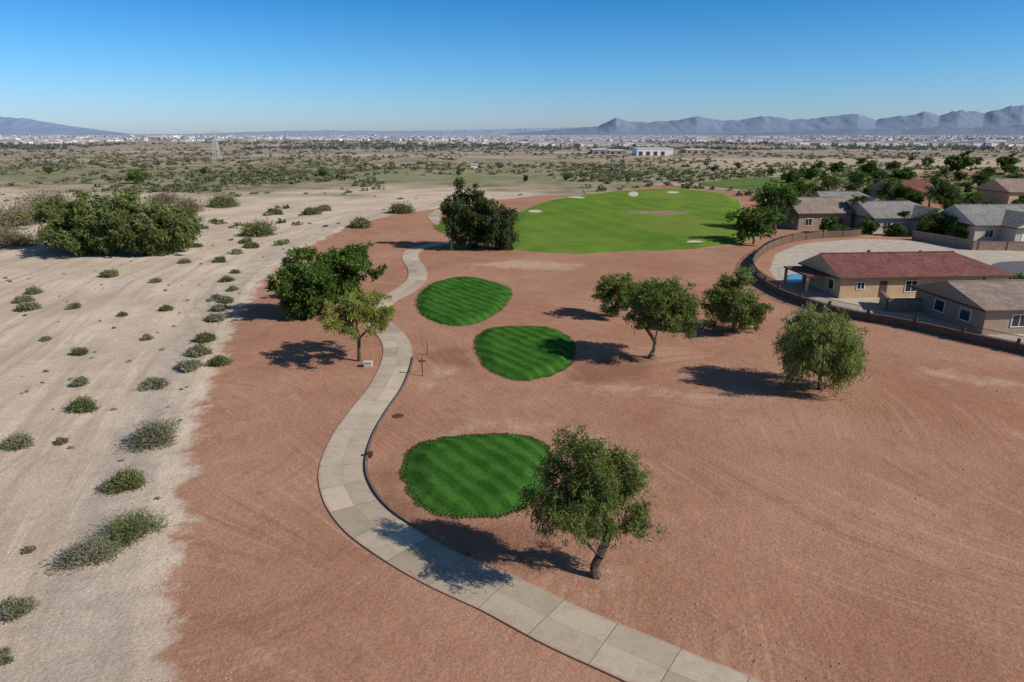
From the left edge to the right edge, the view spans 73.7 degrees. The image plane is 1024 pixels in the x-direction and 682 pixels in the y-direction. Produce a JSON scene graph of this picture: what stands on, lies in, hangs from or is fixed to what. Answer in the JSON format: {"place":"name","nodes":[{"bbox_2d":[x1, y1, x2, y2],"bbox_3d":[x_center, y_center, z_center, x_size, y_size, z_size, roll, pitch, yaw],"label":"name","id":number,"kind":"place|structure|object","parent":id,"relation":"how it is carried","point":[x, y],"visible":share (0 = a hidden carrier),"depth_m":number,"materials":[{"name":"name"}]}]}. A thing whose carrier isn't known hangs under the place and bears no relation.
{"place":"outdoors","nodes":[
{"label":"outdoors","id":0,"kind":"place"},
{"bbox_2d":[0,116,135,134],"bbox_3d":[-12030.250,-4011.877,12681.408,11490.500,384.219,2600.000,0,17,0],"label":"mountains","id":1,"kind":"structure","parent":0,"point":[16,126],"depth_m":12156.93,"materials":[{"name":"stone"}]},
{"bbox_2d":[200,127,580,134],"bbox_3d":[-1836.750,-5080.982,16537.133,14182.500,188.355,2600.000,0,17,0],"label":"mountains","id":2,"kind":"structure","parent":0,"point":[446,132],"depth_m":16070.20,"materials":[{"name":"stone"}]},
{"bbox_2d":[0,134,1023,681],"bbox_3d":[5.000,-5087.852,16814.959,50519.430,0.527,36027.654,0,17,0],"label":"ground","id":3,"kind":"structure","parent":0,"point":[312,590],"depth_m":44.55,"materials":[{"name":"soil"}]},
{"bbox_2d":[0,647,14,665],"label":"desert shrub","id":4,"kind":"object","parent":3,"relation":"on","point":[5,652],"visible":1,"depth_m":27.00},
{"bbox_2d":[0,430,37,452],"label":"desert shrub","id":5,"kind":"object","parent":3,"relation":"on","point":[19,440],"visible":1,"depth_m":45.42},
{"bbox_2d":[0,594,41,624],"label":"desert shrub","id":6,"kind":"object","parent":3,"relation":"on","point":[16,607],"visible":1,"depth_m":29.59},
{"bbox_2d":[0,221,44,248],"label":"desert shrub","id":7,"kind":"object","parent":3,"relation":"on","point":[11,238],"visible":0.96,"depth_m":125.86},
{"bbox_2d":[0,200,48,228],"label":"desert shrub","id":8,"kind":"object","parent":3,"relation":"on","point":[8,217],"visible":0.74,"depth_m":153.75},
{"bbox_2d":[13,300,46,311],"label":"desert shrub","id":9,"kind":"object","parent":3,"relation":"on","point":[25,306],"visible":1,"depth_m":80.46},
{"bbox_2d":[3,183,88,210],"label":"desert shrub","id":10,"kind":"object","parent":3,"relation":"on","point":[42,195],"visible":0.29,"depth_m":186.20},
{"bbox_2d":[17,196,97,250],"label":"tamarisk tree","id":11,"kind":"object","parent":3,"relation":"on","point":[51,207],"visible":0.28,"depth_m":118.07,"materials":[{"name":"green plant"}]},
{"bbox_2d":[34,207,120,256],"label":"tamarisk tree","id":12,"kind":"object","parent":3,"relation":"on","point":[57,235],"visible":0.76,"depth_m":113.65,"materials":[{"name":"green plant"}]},
{"bbox_2d":[61,394,100,413],"bbox_3d":[-32.502,4.623,51.768,2.814,1.243,2.589,0,17,0],"label":"desert shrub","id":13,"kind":"object","parent":3,"relation":"on","point":[86,404],"visible":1,"depth_m":51.34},
{"bbox_2d":[41,530,135,574],"bbox_3d":[-20.748,10.064,33.247,3.354,1.446,3.131,3,17,9],"label":"desert shrub","id":14,"kind":"object","parent":3,"relation":"on","point":[88,551],"visible":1,"depth_m":33.12,"materials":[{"name":"plant"}]},
{"bbox_2d":[64,186,141,255],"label":"tamarisk tree","id":15,"kind":"object","parent":3,"relation":"on","point":[80,207],"visible":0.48,"depth_m":114.17,"materials":[{"name":"green plant"}]},
{"bbox_2d":[94,464,154,495],"bbox_3d":[-22.980,7.959,40.297,3.235,1.479,2.854,-12,20,-34],"label":"desert shrub","id":16,"kind":"object","parent":3,"relation":"on","point":[126,479],"visible":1,"depth_m":40.07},
{"bbox_2d":[82,500,172,554],"bbox_3d":[-19.777,9.418,35.204,3.466,1.459,3.787,10,20,31],"label":"desert shrub","id":17,"kind":"object","parent":3,"relation":"on","point":[129,530],"visible":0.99,"depth_m":35.13,"materials":[{"name":"plant"}]},
{"bbox_2d":[124,170,148,183],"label":"shade tree","id":18,"kind":"object","parent":3,"relation":"on","point":[136,176],"visible":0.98,"depth_m":284.23,"materials":[{"name":"green plant"}]},
{"bbox_2d":[100,190,175,256],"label":"tamarisk tree","id":19,"kind":"object","parent":3,"relation":"on","point":[127,202],"visible":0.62,"depth_m":113.82,"materials":[{"name":"green plant"}]},
{"bbox_2d":[2,243,283,499],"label":"dry grass tufts","id":20,"kind":"object","parent":3,"relation":"on","point":[112,409],"visible":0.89,"depth_m":62.39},
{"bbox_2d":[115,413,186,453],"bbox_3d":[-24.350,6.001,46.267,4.112,1.849,4.862,0,17,0],"label":"desert shrub","id":21,"kind":"object","parent":3,"relation":"on","point":[148,434],"visible":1,"depth_m":45.78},
{"bbox_2d":[132,376,169,391],"bbox_3d":[-29.532,3.412,56.235,2.623,0.948,2.518,0,17,0],"label":"desert shrub","id":22,"kind":"object","parent":3,"relation":"on","point":[148,383],"visible":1,"depth_m":55.91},
{"bbox_2d":[122,202,200,256],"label":"tamarisk tree","id":23,"kind":"object","parent":3,"relation":"on","point":[178,233],"visible":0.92,"depth_m":114.88,"materials":[{"name":"green plant"}]},
{"bbox_2d":[144,190,180,204],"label":"desert shrub","id":24,"kind":"object","parent":3,"relation":"on","point":[168,198],"visible":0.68,"depth_m":203.26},
{"bbox_2d":[160,198,205,251],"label":"tamarisk tree","id":25,"kind":"object","parent":3,"relation":"on","point":[185,211],"visible":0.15,"depth_m":119.93,"materials":[{"name":"green plant"}]},
{"bbox_2d":[169,195,209,212],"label":"desert shrub","id":26,"kind":"object","parent":3,"relation":"on","point":[191,203],"visible":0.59,"depth_m":182.16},
{"bbox_2d":[175,358,203,372],"bbox_3d":[-28.634,2.073,60.253,2.454,1.107,2.857,0,17,0],"label":"desert shrub","id":27,"kind":"object","parent":3,"relation":"on","point":[186,365],"visible":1,"depth_m":59.95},
{"bbox_2d":[184,342,212,357],"bbox_3d":[-29.480,0.796,64.173,2.781,1.231,2.628,0,17,0],"label":"desert shrub","id":28,"kind":"object","parent":3,"relation":"on","point":[197,350],"visible":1,"depth_m":63.96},
{"bbox_2d":[193,330,219,343],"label":"desert shrub","id":29,"kind":"object","parent":3,"relation":"on","point":[205,337],"visible":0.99,"depth_m":68.17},
{"bbox_2d":[205,354,233,366],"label":"desert shrub","id":30,"kind":"object","parent":3,"relation":"on","point":[219,360],"visible":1,"depth_m":61.37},
{"bbox_2d":[200,192,241,207],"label":"desert shrub","id":31,"kind":"object","parent":3,"relation":"on","point":[223,201],"visible":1,"depth_m":194.03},
{"bbox_2d":[235,216,281,237],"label":"desert shrub","id":32,"kind":"object","parent":3,"relation":"on","point":[257,228],"visible":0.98,"depth_m":138.92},
{"bbox_2d":[0,189,521,246],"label":"wash scrub","id":33,"kind":"object","parent":3,"relation":"on","point":[281,242],"visible":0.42,"depth_m":158.56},
{"bbox_2d":[264,244,343,320],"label":"mesquite tree","id":34,"kind":"object","parent":3,"relation":"on","point":[302,289],"visible":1,"depth_m":75.44,"materials":[{"name":"green plant"}]},
{"bbox_2d":[304,240,386,299],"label":"mesquite tree","id":35,"kind":"object","parent":3,"relation":"on","point":[351,262],"visible":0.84,"depth_m":84.73,"materials":[{"name":"green plant"}]},
{"bbox_2d":[315,289,396,361],"bbox_3d":[-14.007,-1.315,61.680,7.291,6.923,7.838,16,23,42],"label":"palo verde tree","id":36,"kind":"object","parent":3,"relation":"on","point":[364,309],"visible":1,"depth_m":60.13,"materials":[{"name":"green plant"}]},
{"bbox_2d":[348,215,372,228],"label":"desert shrub","id":37,"kind":"object","parent":3,"relation":"on","point":[360,222],"visible":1,"depth_m":151.26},
{"bbox_2d":[387,201,415,213],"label":"desert shrub","id":38,"kind":"object","parent":3,"relation":"on","point":[399,208],"visible":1,"depth_m":177.82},
{"bbox_2d":[365,356,467,554],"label":"path kerb","id":39,"kind":"structure","parent":3,"relation":"on","point":[418,527],"depth_m":39.18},
{"bbox_2d":[416,276,510,325],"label":"tee box grass","id":40,"kind":"structure","parent":3,"relation":"on","point":[458,301],"depth_m":84.16,"materials":[{"name":"plant"}]},
{"bbox_2d":[439,176,494,249],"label":"eucalyptus tree","id":41,"kind":"object","parent":3,"relation":"on","point":[459,211],"visible":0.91,"depth_m":121.72,"materials":[{"name":"green plant"}]},
{"bbox_2d":[398,432,551,518],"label":"tee box grass","id":42,"kind":"structure","parent":3,"relation":"on","point":[477,474],"depth_m":41.35,"materials":[{"name":"plant"}]},
{"bbox_2d":[471,198,518,250],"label":"eucalyptus tree","id":43,"kind":"object","parent":3,"relation":"on","point":[496,224],"visible":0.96,"depth_m":121.42,"materials":[{"name":"green plant"}]},
{"bbox_2d":[0,138,1023,192],"bbox_3d":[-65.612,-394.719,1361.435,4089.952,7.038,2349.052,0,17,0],"label":"desert scrub","id":44,"kind":"object","parent":3,"relation":"on","point":[239,176],"visible":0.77,"depth_m":401.40,"materials":[{"name":"plant"}]},
{"bbox_2d":[0,135,1023,146],"bbox_3d":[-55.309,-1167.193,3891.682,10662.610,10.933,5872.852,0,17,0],"label":"distant town houses","id":45,"kind":"structure","parent":3,"relation":"on","point":[977,140],"depth_m":1863.39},
{"bbox_2d":[0,135,1023,149],"bbox_3d":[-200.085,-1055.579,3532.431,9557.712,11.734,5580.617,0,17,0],"label":"distant treeline","id":46,"kind":"object","parent":3,"relation":"on","point":[22,146],"visible":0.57,"depth_m":995.87,"materials":[{"name":"plant"}]},
{"bbox_2d":[3,266,1020,681],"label":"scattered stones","id":47,"kind":"object","parent":3,"relation":"on","point":[485,520],"visible":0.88,"depth_m":35.45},
{"bbox_2d":[472,325,575,381],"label":"tee box grass","id":48,"kind":"structure","parent":3,"relation":"on","point":[527,352],"depth_m":64.73,"materials":[{"name":"plant"}]},
{"bbox_2d":[511,421,670,579],"bbox_3d":[3.534,7.487,30.897,5.914,7.831,5.407,-10,20,-31],"label":"palo verde tree","id":49,"kind":"object","parent":3,"relation":"on","point":[600,493],"visible":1,"depth_m":30.11,"materials":[{"name":"green plant"}]},
{"bbox_2d":[591,272,641,317],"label":"palo verde tree","id":50,"kind":"object","parent":3,"relation":"on","point":[607,289],"visible":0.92,"depth_m":76.19,"materials":[{"name":"green plant"}]},
{"bbox_2d":[512,193,759,254],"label":"fairway dirt margin","id":51,"kind":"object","parent":3,"relation":"on","point":[741,204],"visible":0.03,"depth_m":127.22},
{"bbox_2d":[512,189,755,253],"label":"fairway grass","id":52,"kind":"structure","parent":51,"relation":"on","point":[598,223],"depth_m":155.02,"materials":[{"name":"plant"}]},
{"bbox_2d":[627,211,689,214],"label":"sand bunker","id":53,"kind":"object","parent":52,"relation":"on","point":[659,212],"visible":1,"depth_m":175.58},
{"bbox_2d":[632,148,673,155],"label":"white warehouse","id":54,"kind":"structure","parent":3,"relation":"on","point":[651,151],"depth_m":648.42,"materials":[{"name":"metal"}]},
{"bbox_2d":[616,276,709,358],"bbox_3d":[13.440,-2.014,62.203,8.020,8.122,7.498,8,19,24],"label":"palo verde tree","id":55,"kind":"object","parent":3,"relation":"on","point":[670,307],"visible":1,"depth_m":60.23,"materials":[{"name":"green plant"}]},
{"bbox_2d":[700,264,774,332],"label":"palo verde tree","id":56,"kind":"object","parent":3,"relation":"on","point":[725,304],"visible":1,"depth_m":70.38,"materials":[{"name":"green plant"}]},
{"bbox_2d":[725,205,782,244],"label":"shade tree","id":57,"kind":"object","parent":3,"relation":"on","point":[760,219],"visible":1,"depth_m":127.61,"materials":[{"name":"green plant"}]},
{"bbox_2d":[751,178,801,229],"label":"shade tree","id":58,"kind":"object","parent":3,"relation":"on","point":[786,193],"visible":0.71,"depth_m":144.59,"materials":[{"name":"green plant"}]},
{"bbox_2d":[759,198,794,226],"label":"shade tree","id":59,"kind":"object","parent":3,"relation":"on","point":[782,204],"visible":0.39,"depth_m":142.76,"materials":[{"name":"green plant"}]},
{"bbox_2d":[780,169,804,182],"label":"shade tree","id":60,"kind":"object","parent":3,"relation":"on","point":[792,176],"visible":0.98,"depth_m":284.08,"materials":[{"name":"green plant"}]},
{"bbox_2d":[580,160,1023,200],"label":"course scrub","id":61,"kind":"object","parent":3,"relation":"on","point":[691,183],"visible":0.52,"depth_m":321.12,"materials":[{"name":"plant"}]},
{"bbox_2d":[779,283,828,294],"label":"patio slab","id":62,"kind":"structure","parent":3,"relation":"on","point":[811,289],"depth_m":91.34,"materials":[{"name":"concrete"}]},
{"bbox_2d":[783,268,828,293],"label":"porch columns","id":63,"kind":"structure","parent":3,"relation":"on","point":[807,281],"depth_m":88.54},
{"bbox_2d":[783,266,829,276],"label":"porch roof","id":64,"kind":"structure","parent":63,"relation":"on","point":[805,271],"depth_m":90.08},
{"bbox_2d":[754,230,860,263],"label":"blocks","id":65,"kind":"structure","parent":3,"relation":"on","point":[778,243],"depth_m":134.29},
{"bbox_2d":[798,163,819,179],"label":"shade tree","id":66,"kind":"object","parent":3,"relation":"on","point":[810,174],"visible":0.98,"depth_m":303.76,"materials":[{"name":"green plant"}]},
{"bbox_2d":[776,212,851,229],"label":"walls","id":67,"kind":"structure","parent":3,"relation":"on","point":[799,222],"depth_m":147.71,"materials":[{"name":"brown paint"}]},
{"bbox_2d":[788,197,856,213],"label":"roof","id":68,"kind":"structure","parent":67,"relation":"on","point":[828,205],"depth_m":148.63,"materials":[{"name":"brown tile"}]},
{"bbox_2d":[772,301,872,400],"bbox_3d":[24.826,0.513,54.911,7.376,7.245,8.066,0,17,0],"label":"weeping acacia tree","id":69,"kind":"object","parent":3,"relation":"on","point":[804,343],"visible":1,"depth_m":53.27,"materials":[{"name":"green plant"}]},
{"bbox_2d":[818,215,840,230],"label":"shade tree","id":70,"kind":"object","parent":3,"relation":"on","point":[824,224],"visible":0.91,"depth_m":141.69,"materials":[{"name":"green plant"}]},
{"bbox_2d":[846,170,869,184],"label":"shade tree","id":71,"kind":"object","parent":3,"relation":"on","point":[855,176],"visible":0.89,"depth_m":266.48,"materials":[{"name":"green plant"}]},
{"bbox_2d":[857,215,880,234],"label":"shade tree","id":72,"kind":"object","parent":3,"relation":"on","point":[869,226],"visible":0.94,"depth_m":140.91,"materials":[{"name":"green plant"}]},
{"bbox_2d":[858,160,880,172],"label":"shade tree","id":73,"kind":"object","parent":3,"relation":"on","point":[871,165],"visible":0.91,"depth_m":333.38,"materials":[{"name":"green plant"}]},
{"bbox_2d":[850,215,910,233],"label":"walls","id":74,"kind":"structure","parent":3,"relation":"on","point":[856,221],"depth_m":142.91,"materials":[{"name":"beige paint"}]},
{"bbox_2d":[851,201,921,218],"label":"roof","id":75,"kind":"structure","parent":74,"relation":"on","point":[884,210],"depth_m":144.97,"materials":[{"name":"grey tile"}]},
{"bbox_2d":[751,264,1020,352],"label":"pilasters","id":76,"kind":"object","parent":3,"relation":"on","point":[916,319],"visible":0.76,"depth_m":72.34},
{"bbox_2d":[751,266,1023,353],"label":"blocks","id":77,"kind":"structure","parent":3,"relation":"on","point":[990,342],"depth_m":73.03,"materials":[{"name":"concrete"}]},
{"bbox_2d":[751,265,1023,345],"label":"cap","id":78,"kind":"object","parent":77,"relation":"on","point":[889,316],"visible":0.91,"depth_m":73.97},
{"bbox_2d":[752,262,1023,343],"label":"iron railing","id":79,"kind":"object","parent":78,"relation":"on","point":[760,272],"visible":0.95,"depth_m":74.75,"materials":[{"name":"grey"}]},
{"bbox_2d":[875,177,914,200],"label":"shade tree","id":80,"kind":"object","parent":3,"relation":"on","point":[893,185],"visible":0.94,"depth_m":201.04,"materials":[{"name":"green plant"}]},
{"bbox_2d":[883,222,907,236],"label":"shade tree","id":81,"kind":"object","parent":3,"relation":"on","point":[898,229],"visible":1,"depth_m":138.45,"materials":[{"name":"green plant"}]},
{"bbox_2d":[891,167,915,178],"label":"shade tree","id":82,"kind":"object","parent":3,"relation":"on","point":[904,173],"visible":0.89,"depth_m":293.09,"materials":[{"name":"green plant"}]},
{"bbox_2d":[888,299,921,311],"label":"blocks","id":83,"kind":"structure","parent":3,"relation":"on","point":[905,304],"depth_m":79.50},
{"bbox_2d":[805,276,1008,297],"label":"walls","id":84,"kind":"structure","parent":3,"relation":"on","point":[847,288],"depth_m":86.35,"materials":[{"name":"beige paint"}]},
{"bbox_2d":[811,277,917,290],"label":"window glass","id":85,"kind":"object","parent":84,"relation":"in","point":[831,283],"visible":0.56,"depth_m":86.50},
{"bbox_2d":[798,252,1017,279],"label":"roof","id":86,"kind":"structure","parent":84,"relation":"on","point":[897,265],"depth_m":87.57,"materials":[{"name":"red tile"}]},
{"bbox_2d":[902,185,924,204],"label":"shade tree","id":87,"kind":"object","parent":3,"relation":"on","point":[917,197],"visible":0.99,"depth_m":198.44,"materials":[{"name":"green plant"}]},
{"bbox_2d":[911,205,945,220],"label":"wing roof","id":88,"kind":"structure","parent":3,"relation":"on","point":[919,209],"depth_m":141.90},
{"bbox_2d":[913,209,958,234],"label":"shade tree","id":89,"kind":"object","parent":3,"relation":"on","point":[927,224],"visible":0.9,"depth_m":137.06,"materials":[{"name":"green plant"}]},
{"bbox_2d":[925,179,966,208],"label":"shade tree","id":90,"kind":"object","parent":3,"relation":"on","point":[949,189],"visible":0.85,"depth_m":184.87,"materials":[{"name":"green plant"}]},
{"bbox_2d":[946,222,970,238],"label":"shade tree","id":91,"kind":"object","parent":3,"relation":"on","point":[955,227],"visible":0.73,"depth_m":133.98,"materials":[{"name":"green plant"}]},
{"bbox_2d":[944,148,975,171],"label":"shade tree","id":92,"kind":"object","parent":3,"relation":"on","point":[964,161],"visible":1,"depth_m":367.50,"materials":[{"name":"green plant"}]},
{"bbox_2d":[913,232,1023,250],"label":"blocks","id":93,"kind":"structure","parent":3,"relation":"on","point":[968,244],"depth_m":123.33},
{"bbox_2d":[915,290,1023,333],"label":"walls","id":94,"kind":"structure","parent":3,"relation":"on","point":[997,321],"depth_m":71.33,"materials":[{"name":"brown paint"}]},
{"bbox_2d":[909,281,1023,312],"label":"roof","id":95,"kind":"structure","parent":94,"relation":"on","point":[994,296],"depth_m":72.66,"materials":[{"name":"grey tile"}]},
{"bbox_2d":[934,299,1023,325],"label":"window glass","id":96,"kind":"object","parent":94,"relation":"in","point":[963,315],"visible":1,"depth_m":72.55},
{"bbox_2d":[943,225,1000,240],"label":"walls","id":97,"kind":"structure","parent":3,"relation":"on","point":[976,233],"depth_m":131.83,"materials":[{"name":"beige paint"}]},
{"bbox_2d":[944,205,1023,225],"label":"roof","id":98,"kind":"structure","parent":97,"relation":"on","point":[981,215],"depth_m":134.45,"materials":[{"name":"grey tile"}]},
{"bbox_2d":[970,170,990,186],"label":"shade tree","id":99,"kind":"object","parent":3,"relation":"on","point":[981,178],"visible":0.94,"depth_m":266.35,"materials":[{"name":"green plant"}]},
{"bbox_2d":[977,190,1023,203],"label":"walls","id":100,"kind":"structure","parent":3,"relation":"on","point":[1000,197],"depth_m":203.21,"materials":[{"name":"beige paint"}]},
{"bbox_2d":[974,179,1023,192],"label":"roof","id":101,"kind":"structure","parent":100,"relation":"on","point":[1008,185],"depth_m":203.14,"materials":[{"name":"brown tile"}]},
{"bbox_2d":[996,152,1018,167],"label":"shade tree","id":102,"kind":"object","parent":3,"relation":"on","point":[1012,160],"visible":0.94,"depth_m":412.99,"materials":[{"name":"green plant"}]},
{"bbox_2d":[1001,210,1023,228],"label":"wing roof","id":103,"kind":"structure","parent":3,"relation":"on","point":[1012,219],"depth_m":130.25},
{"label":"walls","id":104,"kind":"object","parent":3,"relation":"on","visible":0},
{"bbox_2d":[811,191,870,205],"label":"roof","id":105,"kind":"structure","parent":104,"relation":"on","point":[846,195],"depth_m":168.40,"materials":[{"name":"grey tile"}]},
{"bbox_2d":[0,0,1023,133],"label":"sky","id":106,"kind":"structure","parent":0,"point":[122,66],"materials":[{"name":"blue"}]},
{"bbox_2d":[318,209,763,681],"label":"cart path","id":107,"kind":"structure","parent":0,"point":[362,515],"depth_m":32.37,"materials":[{"name":"concrete"}]},
{"bbox_2d":[697,177,824,190],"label":"distant fairway grass","id":108,"kind":"structure","parent":0,"point":[754,183],"depth_m":282.50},
{"bbox_2d":[508,105,1023,134],"bbox_3d":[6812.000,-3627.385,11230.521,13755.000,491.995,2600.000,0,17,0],"label":"mountains","id":109,"kind":"structure","parent":0,"point":[1005,116],"depth_m":10828.71,"materials":[{"name":"stone"}]},
{"bbox_2d":[714,124,1023,134],"bbox_3d":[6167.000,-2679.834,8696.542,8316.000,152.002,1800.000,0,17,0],"label":"foothills","id":110,"kind":"structure","parent":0,"point":[1018,129],"depth_m":8409.13,"materials":[{"name":"stone"}]},
{"bbox_2d":[867,180,933,192],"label":"roof","id":111,"kind":"structure","parent":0,"point":[920,185],"depth_m":205.44,"materials":[{"name":"red tile"}]},
{"bbox_2d":[992,261,1023,275],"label":"residential street","id":112,"kind":"structure","parent":0,"point":[1014,267],"depth_m":106.78,"materials":[{"name":"asphalt"}]},
{"bbox_2d":[998,227,1023,240],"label":"wing walls","id":113,"kind":"structure","parent":0,"point":[1008,234],"depth_m":129.11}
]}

